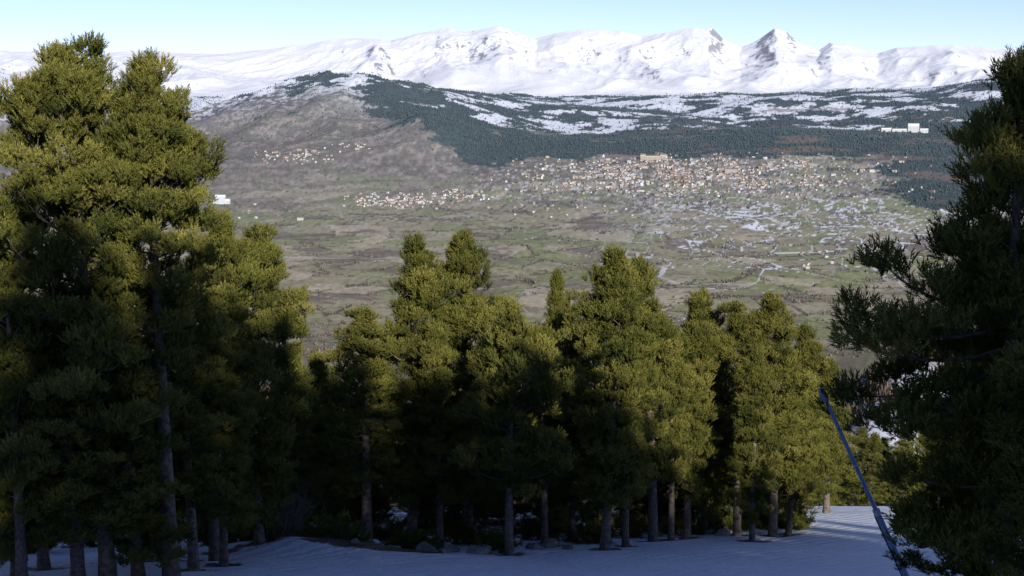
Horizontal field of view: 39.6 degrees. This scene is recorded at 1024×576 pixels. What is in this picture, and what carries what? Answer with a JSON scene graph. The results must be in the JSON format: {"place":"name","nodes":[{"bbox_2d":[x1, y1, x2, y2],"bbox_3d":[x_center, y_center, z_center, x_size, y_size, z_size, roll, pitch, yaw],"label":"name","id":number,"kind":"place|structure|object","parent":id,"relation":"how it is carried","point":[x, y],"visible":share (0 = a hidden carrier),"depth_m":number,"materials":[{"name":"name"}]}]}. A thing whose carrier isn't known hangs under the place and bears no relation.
{"place":"outdoors","nodes":[
{"label":"outdoors","id":0,"kind":"place"},
{"bbox_2d":[0,26,1022,505],"bbox_3d":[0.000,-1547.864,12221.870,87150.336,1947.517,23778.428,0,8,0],"label":"valley and mountain terrain","id":1,"kind":"structure","parent":0,"point":[500,60],"depth_m":8810.44,"materials":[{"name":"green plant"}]},
{"bbox_2d":[212,195,230,203],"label":"white solar furnace building","id":2,"kind":"structure","parent":1,"relation":"on","point":[222,199],"depth_m":7445.61,"materials":[{"name":"paint"}]},
{"bbox_2d":[238,203,303,219],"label":"distant hamlet","id":3,"kind":"structure","parent":1,"relation":"on","point":[298,218],"depth_m":6941.20,"materials":[{"name":"paint"}]},
{"bbox_2d":[254,147,340,163],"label":"distant village","id":4,"kind":"object","parent":1,"relation":"on","point":[286,157],"visible":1,"depth_m":8944.06,"materials":[{"name":"paint"}]},
{"bbox_2d":[331,142,369,149],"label":"distant village","id":5,"kind":"object","parent":1,"relation":"on","point":[357,148],"visible":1,"depth_m":9204.47,"materials":[{"name":"paint"}]},
{"bbox_2d":[342,191,449,208],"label":"distant village","id":6,"kind":"object","parent":1,"relation":"on","point":[393,199],"visible":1,"depth_m":7456.38,"materials":[{"name":"paint"}]},
{"bbox_2d":[423,188,498,201],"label":"distant village","id":7,"kind":"object","parent":1,"relation":"on","point":[467,195],"visible":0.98,"depth_m":7693.23,"materials":[{"name":"paint"}]},
{"bbox_2d":[1,69,1011,210],"bbox_3d":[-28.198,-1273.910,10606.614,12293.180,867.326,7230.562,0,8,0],"label":"distant pine forest","id":8,"kind":"object","parent":1,"relation":"on","point":[791,129],"visible":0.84,"depth_m":10415.52,"materials":[{"name":"green plant"}]},
{"bbox_2d":[0,104,1022,358],"bbox_3d":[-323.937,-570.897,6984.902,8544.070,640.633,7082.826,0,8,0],"label":"distant hedgerow trees","id":9,"kind":"object","parent":1,"relation":"on","point":[330,332],"visible":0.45,"depth_m":6544.78,"materials":[{"name":"green plant"}]},
{"bbox_2d":[487,202,656,217],"bbox_3d":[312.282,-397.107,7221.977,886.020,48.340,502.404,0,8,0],"label":"distant hamlet","id":10,"kind":"structure","parent":1,"relation":"on","point":[558,208],"depth_m":7235.73,"materials":[{"name":"paint"}]},
{"bbox_2d":[504,152,773,195],"bbox_3d":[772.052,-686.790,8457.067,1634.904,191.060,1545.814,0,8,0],"label":"distant town","id":11,"kind":"object","parent":1,"relation":"on","point":[624,168],"visible":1,"depth_m":8398.52,"materials":[{"name":"paint"}]},
{"bbox_2d":[640,153,665,160],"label":"grand hotel building","id":12,"kind":"structure","parent":1,"relation":"on","point":[643,156],"depth_m":8958.71,"materials":[{"name":"paint"}]},
{"bbox_2d":[490,156,934,203],"bbox_3d":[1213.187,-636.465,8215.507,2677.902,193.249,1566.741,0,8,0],"label":"distant town","id":13,"kind":"object","parent":1,"relation":"on","point":[736,177],"visible":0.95,"depth_m":8140.13,"materials":[{"name":"paint"}]},
{"bbox_2d":[725,168,736,172],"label":"apartment building","id":14,"kind":"structure","parent":1,"relation":"on","point":[730,170],"depth_m":8473.71,"materials":[{"name":"paint"}]},
{"bbox_2d":[657,152,906,194],"bbox_3d":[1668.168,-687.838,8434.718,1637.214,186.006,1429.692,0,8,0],"label":"distant town","id":15,"kind":"object","parent":1,"relation":"on","point":[809,176],"visible":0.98,"depth_m":8415.70,"materials":[{"name":"paint"}]},
{"bbox_2d":[667,345,937,505],"bbox_3d":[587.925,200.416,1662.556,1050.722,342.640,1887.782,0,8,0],"label":"bare larch forest","id":16,"kind":"object","parent":1,"relation":"on","point":[882,391],"depth_m":1387.31,"materials":[{"name":"plant"}]},
{"bbox_2d":[800,250,833,268],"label":"distant hamlet","id":17,"kind":"structure","parent":1,"relation":"on","point":[808,263],"depth_m":5593.33,"materials":[{"name":"paint"}]},
{"bbox_2d":[881,123,927,132],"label":"white sanatorium building","id":18,"kind":"structure","parent":1,"relation":"on","point":[913,127],"depth_m":10239.07,"materials":[{"name":"paint"}]},
{"bbox_2d":[0,506,1023,575],"bbox_3d":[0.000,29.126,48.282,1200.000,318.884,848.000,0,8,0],"label":"snow slope","id":19,"kind":"structure","parent":0,"point":[843,541],"depth_m":46.01,"materials":[{"name":"white snow"}]},
{"bbox_2d":[0,204,71,575],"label":"pine tree","id":20,"kind":"object","parent":19,"relation":"on","point":[13,482],"visible":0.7,"depth_m":35.08,"materials":[{"name":"green plant"}]},
{"bbox_2d":[0,313,75,575],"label":"pine tree","id":21,"kind":"object","parent":19,"relation":"on","point":[5,540],"visible":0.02,"depth_m":37.35,"materials":[{"name":"green plant"}]},
{"bbox_2d":[6,370,88,570],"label":"pine tree","id":22,"kind":"object","parent":19,"relation":"on","point":[43,561],"depth_m":41.25,"materials":[{"name":"green plant"}]},
{"bbox_2d":[0,280,177,575],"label":"pine tree","id":23,"kind":"object","parent":19,"relation":"on","point":[72,533],"visible":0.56,"depth_m":35.87,"materials":[{"name":"green plant"}]},
{"bbox_2d":[0,28,195,575],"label":"pine tree","id":24,"kind":"object","parent":19,"relation":"on","point":[68,89],"visible":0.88,"depth_m":34.95,"materials":[{"name":"green plant"}]},
{"bbox_2d":[59,433,146,519],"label":"pine tree","id":25,"kind":"object","parent":19,"relation":"on","point":[88,511],"depth_m":42.78,"materials":[{"name":"green plant"}]},
{"bbox_2d":[67,309,200,575],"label":"pine tree","id":26,"kind":"object","parent":19,"relation":"on","point":[135,548],"visible":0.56,"depth_m":36.77,"materials":[{"name":"green plant"}]},
{"bbox_2d":[44,46,239,575],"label":"pine tree","id":27,"kind":"object","parent":19,"relation":"on","point":[140,116],"visible":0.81,"depth_m":35.87,"materials":[{"name":"green plant"}]},
{"bbox_2d":[137,384,204,561],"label":"pine tree","id":28,"kind":"object","parent":19,"relation":"on","point":[180,503],"visible":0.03,"depth_m":43.98,"materials":[{"name":"green plant"}]},
{"bbox_2d":[141,303,230,571],"bbox_3d":[-9.220,4.203,39.717,2.680,8.238,3.343,-2,8,-15],"label":"pine tree","id":29,"kind":"object","parent":19,"relation":"on","point":[200,423],"visible":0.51,"depth_m":39.48,"materials":[{"name":"green plant"}]},
{"bbox_2d":[181,337,263,566],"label":"pine tree","id":30,"kind":"object","parent":19,"relation":"on","point":[239,420],"visible":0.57,"depth_m":41.67,"materials":[{"name":"green plant"}]},
{"bbox_2d":[176,388,272,546],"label":"pine tree","id":31,"kind":"object","parent":19,"relation":"on","point":[254,489],"visible":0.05,"depth_m":46.12,"materials":[{"name":"green plant"}]},
{"bbox_2d":[177,204,283,560],"bbox_3d":[-8.985,3.159,43.858,4.108,11.542,4.477,0,8,0],"label":"pine tree","id":32,"kind":"object","parent":19,"relation":"on","point":[224,293],"visible":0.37,"depth_m":43.13,"materials":[{"name":"green plant"}]},
{"bbox_2d":[228,526,288,543],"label":"juniper shrub","id":33,"kind":"object","parent":19,"relation":"on","point":[234,539],"visible":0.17,"depth_m":50.86,"materials":[{"name":"green plant"}]},
{"bbox_2d":[226,221,323,544],"bbox_3d":[-8.544,3.294,47.005,4.545,11.144,4.796,0,8,0],"label":"pine tree","id":34,"kind":"object","parent":19,"relation":"on","point":[283,321],"visible":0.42,"depth_m":46.40,"materials":[{"name":"green plant"}]},
{"bbox_2d":[259,495,306,540],"bbox_3d":[-7.878,7.625,47.838,2.153,1.830,1.932,0,8,0],"label":"bare shrub","id":35,"kind":"object","parent":19,"relation":"on","point":[273,531],"visible":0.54,"depth_m":47.81,"materials":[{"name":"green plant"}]},
{"bbox_2d":[262,475,322,536],"bbox_3d":[-7.732,7.346,48.235,2.231,2.608,2.787,4,9,29],"label":"bare shrub","id":36,"kind":"object","parent":19,"relation":"on","point":[290,522],"visible":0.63,"depth_m":48.39,"materials":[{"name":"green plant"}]},
{"bbox_2d":[270,340,333,532],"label":"pine tree","id":37,"kind":"object","parent":19,"relation":"on","point":[308,426],"visible":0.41,"depth_m":50.82,"materials":[{"name":"green plant"}]},
{"bbox_2d":[294,348,356,523],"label":"pine tree","id":38,"kind":"object","parent":19,"relation":"on","point":[318,366],"visible":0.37,"depth_m":58.94,"materials":[{"name":"green plant"}]},
{"bbox_2d":[297,508,367,539],"bbox_3d":[-6.214,8.322,49.108,2.399,1.083,2.618,0,8,0],"label":"juniper shrub","id":39,"kind":"object","parent":19,"relation":"on","point":[326,527],"visible":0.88,"depth_m":48.84,"materials":[{"name":"green plant"}]},
{"bbox_2d":[325,526,372,541],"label":"juniper shrub","id":40,"kind":"object","parent":19,"relation":"on","point":[359,537],"visible":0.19,"depth_m":50.26,"materials":[{"name":"green plant"}]},
{"bbox_2d":[350,538,359,543],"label":"boulder","id":41,"kind":"object","parent":19,"relation":"on","point":[355,541],"visible":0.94,"depth_m":47.48,"materials":[{"name":"stone"}]},
{"bbox_2d":[310,305,409,542],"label":"pine tree","id":42,"kind":"object","parent":19,"relation":"on","point":[363,341],"visible":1,"depth_m":50.82,"materials":[{"name":"green plant"}]},
{"bbox_2d":[372,516,418,548],"bbox_3d":[-4.476,9.271,53.911,2.056,1.167,2.644,0,8,0],"label":"juniper shrub","id":43,"kind":"object","parent":19,"relation":"on","point":[380,533],"visible":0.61,"depth_m":53.61,"materials":[{"name":"green plant"}]},
{"bbox_2d":[355,230,466,547],"bbox_3d":[-3.784,4.026,53.405,4.553,12.515,4.516,0,8,0],"label":"pine tree","id":44,"kind":"object","parent":19,"relation":"on","point":[419,300],"visible":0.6,"depth_m":52.85,"materials":[{"name":"green plant"}]},
{"bbox_2d":[415,541,436,550],"bbox_3d":[-2.983,9.214,49.964,0.695,0.575,1.017,-3,8,-24],"label":"boulder","id":45,"kind":"object","parent":19,"relation":"on","point":[424,546],"visible":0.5,"depth_m":49.80,"materials":[{"name":"stone"}]},
{"bbox_2d":[400,321,479,549],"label":"pine tree","id":46,"kind":"object","parent":19,"relation":"on","point":[443,384],"visible":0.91,"depth_m":52.20,"materials":[{"name":"green plant"}]},
{"bbox_2d":[438,548,448,553],"bbox_3d":[-2.274,8.858,47.591,0.315,0.308,0.465,-6,9,-36],"label":"boulder","id":47,"kind":"object","parent":19,"relation":"on","point":[443,551],"visible":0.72,"depth_m":47.50,"materials":[{"name":"stone"}]},
{"bbox_2d":[443,545,459,552],"bbox_3d":[-2.157,9.332,50.267,0.631,0.444,0.505,-3,8,-22],"label":"boulder","id":48,"kind":"object","parent":19,"relation":"on","point":[452,548],"visible":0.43,"depth_m":50.13,"materials":[{"name":"stone"}]},
{"bbox_2d":[411,226,513,543],"bbox_3d":[-1.478,3.972,54.413,4.603,12.708,5.064,0,8,0],"label":"pine tree","id":49,"kind":"object","parent":19,"relation":"on","point":[463,255],"visible":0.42,"depth_m":53.63,"materials":[{"name":"green plant"}]},
{"bbox_2d":[466,545,489,554],"bbox_3d":[-1.213,9.248,49.629,0.746,0.476,1.230,3,8,19],"label":"boulder","id":50,"kind":"object","parent":19,"relation":"on","point":[478,549],"visible":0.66,"depth_m":49.45,"materials":[{"name":"stone"}]},
{"bbox_2d":[1,370,959,554],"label":"pine forest","id":51,"kind":"object","parent":19,"relation":"on","point":[873,446],"visible":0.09,"depth_m":65.14,"materials":[{"name":"green plant"}]},
{"bbox_2d":[472,527,523,553],"bbox_3d":[-0.487,9.192,51.523,1.937,0.895,2.247,0,8,0],"label":"juniper shrub","id":52,"kind":"object","parent":19,"relation":"on","point":[492,538],"visible":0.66,"depth_m":51.67,"materials":[{"name":"green plant"}]},
{"bbox_2d":[446,294,590,555],"bbox_3d":[0.225,4.926,49.644,4.356,9.746,5.407,-7,10,-42],"label":"pine tree","id":53,"kind":"object","parent":19,"relation":"on","point":[516,337],"visible":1,"depth_m":48.85,"materials":[{"name":"green plant"}]},
{"bbox_2d":[501,512,569,540],"bbox_3d":[0.949,9.375,55.655,2.730,1.313,1.911,-2,8,-16],"label":"juniper shrub","id":54,"kind":"object","parent":19,"relation":"on","point":[530,528],"visible":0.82,"depth_m":55.68,"materials":[{"name":"green plant"}]},
{"bbox_2d":[525,543,545,549],"bbox_3d":[0.846,9.458,51.649,0.774,0.437,0.524,5,9,34],"label":"boulder","id":55,"kind":"object","parent":19,"relation":"on","point":[534,546],"visible":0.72,"depth_m":51.51,"materials":[{"name":"stone"}]},
{"bbox_2d":[506,338,582,544],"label":"pine tree","id":56,"kind":"object","parent":19,"relation":"on","point":[550,478],"visible":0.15,"depth_m":53.08,"materials":[{"name":"green plant"}]},
{"bbox_2d":[541,538,558,547],"bbox_3d":[1.344,9.548,52.752,0.899,0.522,0.558,-7,10,-41],"label":"boulder","id":57,"kind":"object","parent":19,"relation":"on","point":[549,542],"visible":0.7,"depth_m":52.56,"materials":[{"name":"stone"}]},
{"bbox_2d":[528,266,579,507],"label":"pine tree","id":58,"kind":"object","parent":19,"relation":"on","point":[558,306],"visible":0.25,"depth_m":62.43,"materials":[{"name":"green plant"}]},
{"bbox_2d":[562,544,572,549],"bbox_3d":[2.072,9.576,52.221,0.526,0.341,0.423,-7,10,-43],"label":"boulder","id":59,"kind":"object","parent":19,"relation":"on","point":[567,547],"visible":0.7,"depth_m":52.12,"materials":[{"name":"stone"}]},
{"bbox_2d":[551,325,595,533],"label":"pine tree","id":60,"kind":"object","parent":19,"relation":"on","point":[576,502],"visible":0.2,"depth_m":56.12,"materials":[{"name":"green plant"}]},
{"bbox_2d":[544,243,668,550],"bbox_3d":[3.373,4.089,52.062,4.758,11.697,4.406,7,10,42],"label":"pine tree","id":61,"kind":"object","parent":19,"relation":"on","point":[612,303],"visible":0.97,"depth_m":51.00,"materials":[{"name":"green plant"}]},
{"bbox_2d":[596,511,647,537],"bbox_3d":[4.426,9.653,57.876,2.708,1.220,2.114,0,8,0],"label":"juniper shrub","id":62,"kind":"object","parent":19,"relation":"on","point":[637,530],"visible":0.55,"depth_m":57.71,"materials":[{"name":"green plant"}]},
{"bbox_2d":[595,309,658,546],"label":"pine tree","id":63,"kind":"object","parent":19,"relation":"on","point":[625,541],"visible":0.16,"depth_m":52.87,"materials":[{"name":"green plant"}]},
{"bbox_2d":[596,252,709,541],"bbox_3d":[5.118,4.447,55.150,3.811,11.763,5.262,7,10,43],"label":"pine tree","id":64,"kind":"object","parent":19,"relation":"on","point":[659,456],"visible":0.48,"depth_m":54.51,"materials":[{"name":"green plant"}]},
{"bbox_2d":[653,323,709,540],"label":"pine tree","id":65,"kind":"object","parent":19,"relation":"on","point":[681,420],"visible":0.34,"depth_m":55.76,"materials":[{"name":"green plant"}]},
{"bbox_2d":[656,290,728,538],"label":"pine tree","id":66,"kind":"object","parent":19,"relation":"on","point":[699,357],"visible":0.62,"depth_m":56.56,"materials":[{"name":"green plant"}]},
{"bbox_2d":[686,285,732,534],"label":"pine tree","id":67,"kind":"object","parent":19,"relation":"on","point":[716,510],"visible":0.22,"depth_m":59.22,"materials":[{"name":"green plant"}]},
{"bbox_2d":[715,529,729,535],"bbox_3d":[8.543,10.009,57.839,0.613,0.427,0.648,3,8,23],"label":"boulder","id":68,"kind":"object","parent":19,"relation":"on","point":[722,532],"visible":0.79,"depth_m":57.67,"materials":[{"name":"stone"}]},
{"bbox_2d":[697,504,748,531],"bbox_3d":[8.938,9.872,60.728,2.254,1.202,2.037,-2,8,-18],"label":"juniper shrub","id":69,"kind":"object","parent":19,"relation":"on","point":[725,522],"visible":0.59,"depth_m":60.41,"materials":[{"name":"green plant"}]},
{"bbox_2d":[704,299,767,535],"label":"pine tree","id":70,"kind":"object","parent":19,"relation":"on","point":[737,322],"visible":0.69,"depth_m":57.63,"materials":[{"name":"green plant"}]},
{"bbox_2d":[726,341,786,541],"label":"pine tree","id":71,"kind":"object","parent":19,"relation":"on","point":[759,386],"visible":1,"depth_m":54.99,"materials":[{"name":"green plant"}]},
{"bbox_2d":[741,505,779,529],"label":"juniper shrub","id":72,"kind":"object","parent":19,"relation":"on","point":[766,523],"visible":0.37,"depth_m":61.46,"materials":[{"name":"green plant"}]},
{"bbox_2d":[740,290,822,536],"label":"pine tree","id":73,"kind":"object","parent":19,"relation":"on","point":[770,317],"visible":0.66,"depth_m":57.50,"materials":[{"name":"green plant"}]},
{"bbox_2d":[777,511,816,530],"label":"juniper shrub","id":74,"kind":"object","parent":19,"relation":"on","point":[802,522],"visible":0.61,"depth_m":61.68,"materials":[{"name":"green plant"}]},
{"bbox_2d":[773,363,829,534],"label":"pine tree","id":75,"kind":"object","parent":19,"relation":"on","point":[807,437],"visible":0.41,"depth_m":59.01,"materials":[{"name":"green plant"}]},
{"bbox_2d":[779,323,848,510],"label":"pine tree","id":76,"kind":"object","parent":19,"relation":"on","point":[805,343],"visible":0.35,"depth_m":62.58,"materials":[{"name":"green plant"}]},
{"bbox_2d":[811,365,864,512],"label":"pine tree","id":77,"kind":"object","parent":19,"relation":"on","point":[826,487],"visible":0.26,"depth_m":73.40,"materials":[{"name":"green plant"}]},
{"bbox_2d":[819,387,908,575],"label":"snow lance","id":78,"kind":"object","parent":19,"relation":"on","point":[877,513],"visible":0.75,"depth_m":30.82,"materials":[{"name":"blue paint"}]},
{"bbox_2d":[808,40,1023,575],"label":"pine tree","id":79,"kind":"object","parent":19,"relation":"on","point":[995,132],"visible":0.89,"depth_m":23.95,"materials":[{"name":"green plant"}]},
{"bbox_2d":[880,358,1023,575],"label":"pine tree","id":80,"kind":"object","parent":19,"relation":"on","point":[947,501],"visible":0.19,"depth_m":25.69,"materials":[{"name":"green plant"}]},
{"bbox_2d":[912,209,1023,564],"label":"pine tree","id":81,"kind":"object","parent":19,"relation":"on","point":[1001,220],"visible":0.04,"depth_m":26.18,"materials":[{"name":"green plant"}]},
{"bbox_2d":[962,318,1023,575],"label":"pine tree","id":82,"kind":"object","parent":19,"relation":"on","point":[1014,492],"visible":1,"depth_m":22.62,"materials":[{"name":"green plant"}]},
{"bbox_2d":[0,0,1023,59],"label":"sky","id":83,"kind":"structure","parent":0,"point":[176,26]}
]}

